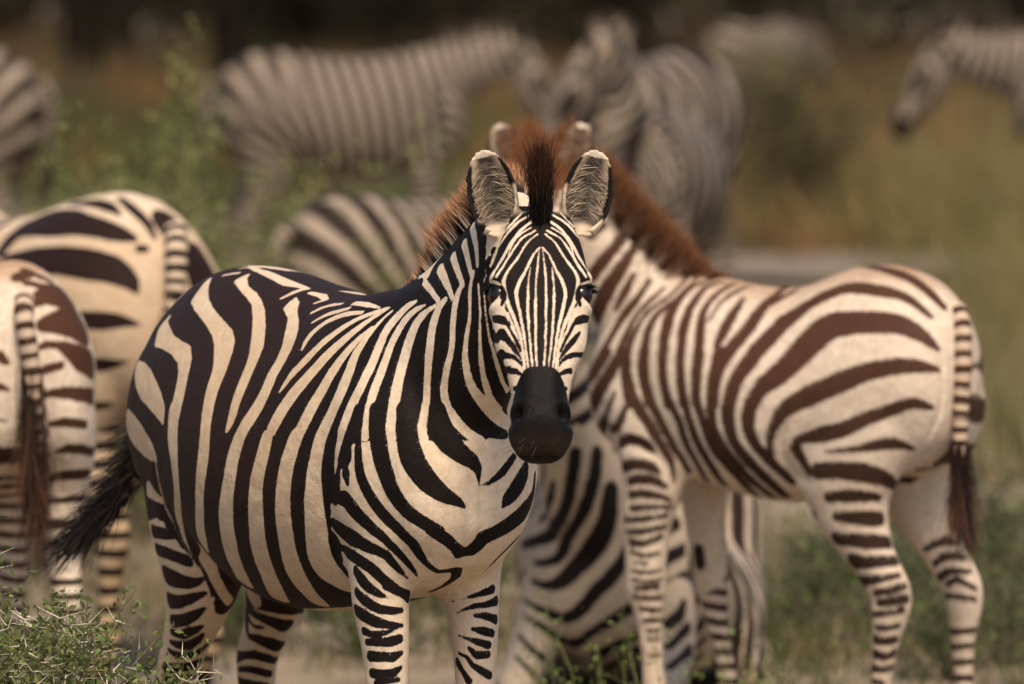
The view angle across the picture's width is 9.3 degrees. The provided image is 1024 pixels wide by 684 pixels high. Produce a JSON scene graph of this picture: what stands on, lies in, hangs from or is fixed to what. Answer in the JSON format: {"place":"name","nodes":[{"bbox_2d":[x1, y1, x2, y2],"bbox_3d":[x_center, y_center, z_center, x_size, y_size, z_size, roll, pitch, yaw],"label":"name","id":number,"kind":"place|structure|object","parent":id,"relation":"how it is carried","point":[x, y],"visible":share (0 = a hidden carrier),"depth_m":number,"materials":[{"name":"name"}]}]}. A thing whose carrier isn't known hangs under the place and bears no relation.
{"place":"outdoors","nodes":[
{"label":"outdoors","id":0,"kind":"place"},
{"bbox_2d":[299,609,323,622],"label":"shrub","id":1,"kind":"object","parent":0,"point":[316,617],"visible":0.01,"depth_m":17.32,"materials":[{"name":"green plant"}]},
{"bbox_2d":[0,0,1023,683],"bbox_3d":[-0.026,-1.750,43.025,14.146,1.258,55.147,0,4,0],"label":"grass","id":2,"kind":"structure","parent":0,"point":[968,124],"depth_m":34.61,"materials":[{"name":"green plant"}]},
{"bbox_2d":[0,0,1023,683],"bbox_3d":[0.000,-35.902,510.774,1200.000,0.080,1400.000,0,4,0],"label":"ground","id":3,"kind":"structure","parent":0,"point":[286,672],"depth_m":16.80,"materials":[{"name":"soil"}]},
{"bbox_2d":[0,51,68,218],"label":"zebra","id":4,"kind":"object","parent":3,"relation":"on","point":[24,91],"visible":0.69,"depth_m":28.81},
{"bbox_2d":[0,257,95,679],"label":"zebra","id":5,"kind":"object","parent":3,"relation":"on","point":[47,403],"visible":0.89,"depth_m":14.14},
{"bbox_2d":[0,0,119,60],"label":"thicket bush","id":6,"kind":"object","parent":3,"relation":"on","point":[9,12],"visible":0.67,"depth_m":65.06,"materials":[{"name":"green plant"}]},
{"bbox_2d":[57,0,106,105],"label":"acacia tree","id":7,"kind":"object","parent":3,"relation":"on","point":[81,19],"visible":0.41,"depth_m":55.82,"materials":[{"name":"brown plant"}]},
{"bbox_2d":[48,94,126,463],"bbox_3d":[-1.860,-0.071,18.113,2.864,1.607,1.718,2,5,28],"label":"feathery bush","id":8,"kind":"object","parent":3,"relation":"on","point":[121,181],"visible":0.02,"depth_m":17.27,"materials":[{"name":"green plant"}]},
{"bbox_2d":[3,0,181,46],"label":"thicket bush","id":9,"kind":"object","parent":3,"relation":"on","point":[56,4],"visible":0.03,"depth_m":75.27,"materials":[{"name":"green plant"}]},
{"bbox_2d":[40,0,166,38],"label":"thicket bush","id":10,"kind":"object","parent":3,"relation":"on","point":[106,24],"visible":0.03,"depth_m":75.48,"materials":[{"name":"green plant"}]},
{"bbox_2d":[0,192,221,683],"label":"zebra","id":11,"kind":"object","parent":3,"relation":"on","point":[126,271],"visible":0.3,"depth_m":15.67},
{"bbox_2d":[16,0,209,88],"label":"thicket bush","id":12,"kind":"object","parent":3,"relation":"on","point":[124,21],"visible":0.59,"depth_m":60.77,"materials":[{"name":"green plant"}]},
{"bbox_2d":[0,516,228,683],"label":"thorn bush","id":13,"kind":"object","parent":3,"relation":"on","point":[15,650],"visible":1,"depth_m":12.01,"materials":[{"name":"green plant"}]},
{"bbox_2d":[126,1,205,39],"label":"thicket bush","id":14,"kind":"object","parent":3,"relation":"on","point":[184,18],"visible":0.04,"depth_m":79.41,"materials":[{"name":"green plant"}]},
{"bbox_2d":[88,586,244,647],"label":"shrub","id":15,"kind":"object","parent":3,"relation":"on","point":[235,614],"visible":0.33,"depth_m":16.68,"materials":[{"name":"green plant"}]},
{"bbox_2d":[157,0,210,41],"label":"thicket bush","id":16,"kind":"object","parent":3,"relation":"on","point":[187,7],"visible":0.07,"depth_m":77.28,"materials":[{"name":"green plant"}]},
{"bbox_2d":[209,0,255,144],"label":"acacia tree","id":17,"kind":"object","parent":3,"relation":"on","point":[233,40],"visible":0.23,"depth_m":45.36,"materials":[{"name":"brown plant"}]},
{"bbox_2d":[168,0,311,49],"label":"thicket bush","id":18,"kind":"object","parent":3,"relation":"on","point":[204,6],"visible":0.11,"depth_m":65.50,"materials":[{"name":"green plant"}]},
{"bbox_2d":[0,15,595,535],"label":"feathery bush","id":19,"kind":"object","parent":3,"relation":"on","point":[196,225],"visible":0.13,"depth_m":19.33,"materials":[{"name":"green plant"}]},
{"bbox_2d":[174,0,425,57],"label":"thicket bush","id":20,"kind":"object","parent":3,"relation":"on","point":[291,13],"visible":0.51,"depth_m":61.81,"materials":[{"name":"green plant"}]},
{"bbox_2d":[23,127,612,683],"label":"zebra","id":21,"kind":"object","parent":3,"relation":"on","point":[295,443],"visible":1,"depth_m":12.09,"materials":[{"name":"multicoloured"}]},
{"bbox_2d":[240,597,451,658],"bbox_3d":[-0.348,0.731,16.552,0.560,0.436,0.624,-3,5,-36],"label":"shrub","id":22,"kind":"object","parent":3,"relation":"on","point":[350,620],"visible":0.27,"depth_m":16.54,"materials":[{"name":"green plant"}]},
{"bbox_2d":[268,195,454,294],"bbox_3d":[-0.170,0.006,20.185,1.611,1.106,0.483,-3,5,-35],"label":"zebra","id":23,"kind":"object","parent":3,"relation":"on","point":[318,236],"visible":0.12,"depth_m":19.76},
{"bbox_2d":[196,14,552,268],"bbox_3d":[-0.659,-0.896,30.375,1.846,1.394,0.544,-1,4,-8],"label":"zebra","id":24,"kind":"object","parent":3,"relation":"on","point":[305,108],"visible":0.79,"depth_m":30.18},
{"bbox_2d":[297,0,526,56],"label":"thicket bush","id":25,"kind":"object","parent":3,"relation":"on","point":[397,23],"visible":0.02,"depth_m":66.31,"materials":[{"name":"green plant"}]},
{"bbox_2d":[327,0,512,49],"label":"thicket bush","id":26,"kind":"object","parent":3,"relation":"on","point":[402,12],"visible":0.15,"depth_m":61.79,"materials":[{"name":"green plant"}]},
{"bbox_2d":[327,544,515,614],"bbox_3d":[-0.246,0.638,17.670,0.667,0.315,0.457,0,4,0],"label":"shrub","id":27,"kind":"object","parent":3,"relation":"on","point":[512,559],"visible":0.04,"depth_m":17.61,"materials":[{"name":"green plant"}]},
{"bbox_2d":[299,0,544,57],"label":"thicket bush","id":28,"kind":"object","parent":3,"relation":"on","point":[383,11],"visible":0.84,"depth_m":59.46,"materials":[{"name":"green plant"}]},
{"bbox_2d":[430,0,476,38],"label":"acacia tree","id":29,"kind":"object","parent":3,"relation":"on","point":[457,12],"visible":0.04,"depth_m":61.77,"materials":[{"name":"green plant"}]},
{"bbox_2d":[409,560,516,650],"bbox_3d":[-0.152,0.691,16.857,0.460,0.333,0.520,0,4,0],"label":"shrub","id":30,"kind":"object","parent":3,"relation":"on","point":[504,583],"visible":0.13,"depth_m":16.85,"materials":[{"name":"green plant"}]},
{"bbox_2d":[513,603,585,683],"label":"leafy weed","id":31,"kind":"object","parent":3,"relation":"on","point":[531,667],"visible":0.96,"depth_m":14.21,"materials":[{"name":"green plant"}]},
{"bbox_2d":[526,590,607,683],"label":"leafy weed","id":32,"kind":"object","parent":3,"relation":"on","point":[575,667],"visible":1,"depth_m":14.15,"materials":[{"name":"green plant"}]},
{"bbox_2d":[462,0,716,73],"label":"thicket bush","id":33,"kind":"object","parent":3,"relation":"on","point":[538,13],"visible":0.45,"depth_m":59.53,"materials":[{"name":"green plant"}]},
{"bbox_2d":[602,0,645,57],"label":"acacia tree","id":34,"kind":"object","parent":3,"relation":"on","point":[639,22],"visible":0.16,"depth_m":58.84,"materials":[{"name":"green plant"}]},
{"bbox_2d":[582,594,681,683],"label":"leafy weed","id":35,"kind":"object","parent":3,"relation":"on","point":[639,657],"visible":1,"depth_m":14.09,"materials":[{"name":"green plant"}]},
{"bbox_2d":[496,337,771,683],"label":"zebra","id":36,"kind":"object","parent":3,"relation":"on","point":[570,551],"visible":0.41,"depth_m":15.25,"materials":[{"name":"multicoloured"}]},
{"bbox_2d":[539,5,743,344],"bbox_3d":[0.598,-0.756,27.809,0.578,1.497,1.604,2,5,28],"label":"zebra","id":37,"kind":"object","parent":3,"relation":"on","point":[609,87],"visible":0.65,"depth_m":27.34},
{"bbox_2d":[612,108,725,267],"bbox_3d":[0.616,-0.410,25.933,0.488,1.083,1.599,1,4,10],"label":"zebra","id":38,"kind":"object","parent":3,"relation":"on","point":[675,157],"visible":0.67,"depth_m":25.64},
{"bbox_2d":[489,0,856,57],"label":"thicket bush","id":39,"kind":"object","parent":3,"relation":"on","point":[652,8],"visible":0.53,"depth_m":59.36,"materials":[{"name":"green plant"}]},
{"bbox_2d":[680,660,709,683],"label":"leafy weed","id":40,"kind":"object","parent":3,"relation":"on","point":[695,662],"visible":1,"depth_m":14.25,"materials":[{"name":"green plant"}]},
{"bbox_2d":[688,0,783,35],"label":"thicket bush","id":41,"kind":"object","parent":3,"relation":"on","point":[741,12],"visible":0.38,"depth_m":68.30,"materials":[{"name":"green plant"}]},
{"bbox_2d":[718,606,757,683],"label":"leafy weed","id":42,"kind":"object","parent":3,"relation":"on","point":[723,646],"visible":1,"depth_m":14.31,"materials":[{"name":"green plant"}]},
{"bbox_2d":[487,109,993,683],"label":"zebra","id":43,"kind":"object","parent":3,"relation":"on","point":[849,405],"visible":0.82,"depth_m":14.39,"materials":[{"name":"multicoloured"}]},
{"bbox_2d":[723,634,785,683],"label":"leafy weed","id":44,"kind":"object","parent":3,"relation":"on","point":[755,674],"visible":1,"depth_m":14.19,"materials":[{"name":"green plant"}]},
{"bbox_2d":[647,0,882,41],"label":"thicket bush","id":45,"kind":"object","parent":3,"relation":"on","point":[700,17],"visible":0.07,"depth_m":74.64,"materials":[{"name":"green plant"}]},
{"bbox_2d":[702,14,833,153],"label":"zebra","id":46,"kind":"object","parent":3,"relation":"on","point":[792,24],"visible":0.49,"depth_m":41.91},
{"bbox_2d":[782,0,825,68],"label":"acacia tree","id":47,"kind":"object","parent":3,"relation":"on","point":[789,12],"visible":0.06,"depth_m":63.77,"materials":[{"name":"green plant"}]},
{"bbox_2d":[684,0,943,240],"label":"dry bush","id":48,"kind":"object","parent":3,"relation":"on","point":[788,152],"visible":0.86,"depth_m":35.35,"materials":[{"name":"green plant"}]},
{"bbox_2d":[705,0,956,30],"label":"thicket bush","id":49,"kind":"object","parent":3,"relation":"on","point":[859,18],"visible":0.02,"depth_m":76.94,"materials":[{"name":"green plant"}]},
{"bbox_2d":[763,540,916,636],"bbox_3d":[0.805,0.673,16.980,0.615,0.323,0.545,0,4,0],"label":"shrub","id":50,"kind":"object","parent":3,"relation":"on","point":[808,585],"visible":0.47,"depth_m":17.00,"materials":[{"name":"green plant"}]},
{"bbox_2d":[765,509,915,608],"bbox_3d":[0.811,0.610,17.829,0.714,0.420,0.513,-3,5,-36],"label":"shrub","id":51,"kind":"object","parent":3,"relation":"on","point":[831,557],"visible":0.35,"depth_m":17.72,"materials":[{"name":"green plant"}]},
{"bbox_2d":[693,0,1001,72],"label":"thicket bush","id":52,"kind":"object","parent":3,"relation":"on","point":[901,19],"visible":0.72,"depth_m":60.30,"materials":[{"name":"green plant"}]},
{"bbox_2d":[812,516,891,552],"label":"shrub","id":53,"kind":"object","parent":3,"relation":"on","point":[890,521],"visible":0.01,"depth_m":19.12,"materials":[{"name":"green plant"}]},
{"bbox_2d":[789,518,945,612],"bbox_3d":[1.100,0.620,17.523,0.502,0.530,0.771,3,5,39],"label":"shrub","id":54,"kind":"object","parent":3,"relation":"on","point":[909,553],"visible":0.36,"depth_m":17.46,"materials":[{"name":"green plant"}]},
{"bbox_2d":[763,551,997,653],"bbox_3d":[0.949,0.635,16.675,0.677,0.414,0.394,2,5,27],"label":"shrub","id":55,"kind":"object","parent":3,"relation":"on","point":[861,599],"visible":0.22,"depth_m":16.70,"materials":[{"name":"green plant"}]},
{"bbox_2d":[827,0,1001,50],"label":"thicket bush","id":56,"kind":"object","parent":3,"relation":"on","point":[974,5],"visible":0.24,"depth_m":67.39,"materials":[{"name":"green plant"}]},
{"bbox_2d":[809,559,1023,683],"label":"shrub","id":57,"kind":"object","parent":3,"relation":"on","point":[939,614],"visible":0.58,"depth_m":15.97,"materials":[{"name":"green plant"}]},
{"bbox_2d":[889,461,1023,576],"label":"shrub","id":58,"kind":"object","parent":3,"relation":"on","point":[1000,520],"visible":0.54,"depth_m":18.28,"materials":[{"name":"green plant"}]},
{"bbox_2d":[891,6,1023,140],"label":"zebra","id":59,"kind":"object","parent":3,"relation":"on","point":[977,53],"visible":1,"depth_m":30.92},
{"bbox_2d":[903,529,1023,678],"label":"shrub","id":60,"kind":"object","parent":3,"relation":"on","point":[1011,622],"visible":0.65,"depth_m":16.29,"materials":[{"name":"green plant"}]},
{"bbox_2d":[957,0,1002,22],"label":"thicket bush","id":61,"kind":"object","parent":3,"relation":"on","point":[1001,15],"visible":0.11,"depth_m":74.29,"materials":[{"name":"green plant"}]},
{"bbox_2d":[969,447,1023,554],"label":"shrub","id":62,"kind":"object","parent":3,"relation":"on","point":[993,502],"visible":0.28,"depth_m":18.97,"materials":[{"name":"green plant"}]},
{"bbox_2d":[975,543,1023,614],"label":"shrub","id":63,"kind":"object","parent":3,"relation":"on","point":[1016,578],"visible":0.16,"depth_m":17.19,"materials":[{"name":"green plant"}]},
{"bbox_2d":[1001,0,1023,112],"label":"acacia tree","id":64,"kind":"object","parent":3,"relation":"on","point":[1014,9],"visible":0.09,"depth_m":52.83,"materials":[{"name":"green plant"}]},
{"bbox_2d":[1003,519,1023,551],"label":"shrub","id":65,"kind":"object","parent":3,"relation":"on","point":[1005,533],"visible":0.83,"depth_m":17.96,"materials":[{"name":"green plant"}]},
{"bbox_2d":[712,254,1013,278],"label":"dirt track","id":66,"kind":"structure","parent":0,"point":[782,268],"depth_m":32.29,"materials":[{"name":"beige soil"}]}
]}

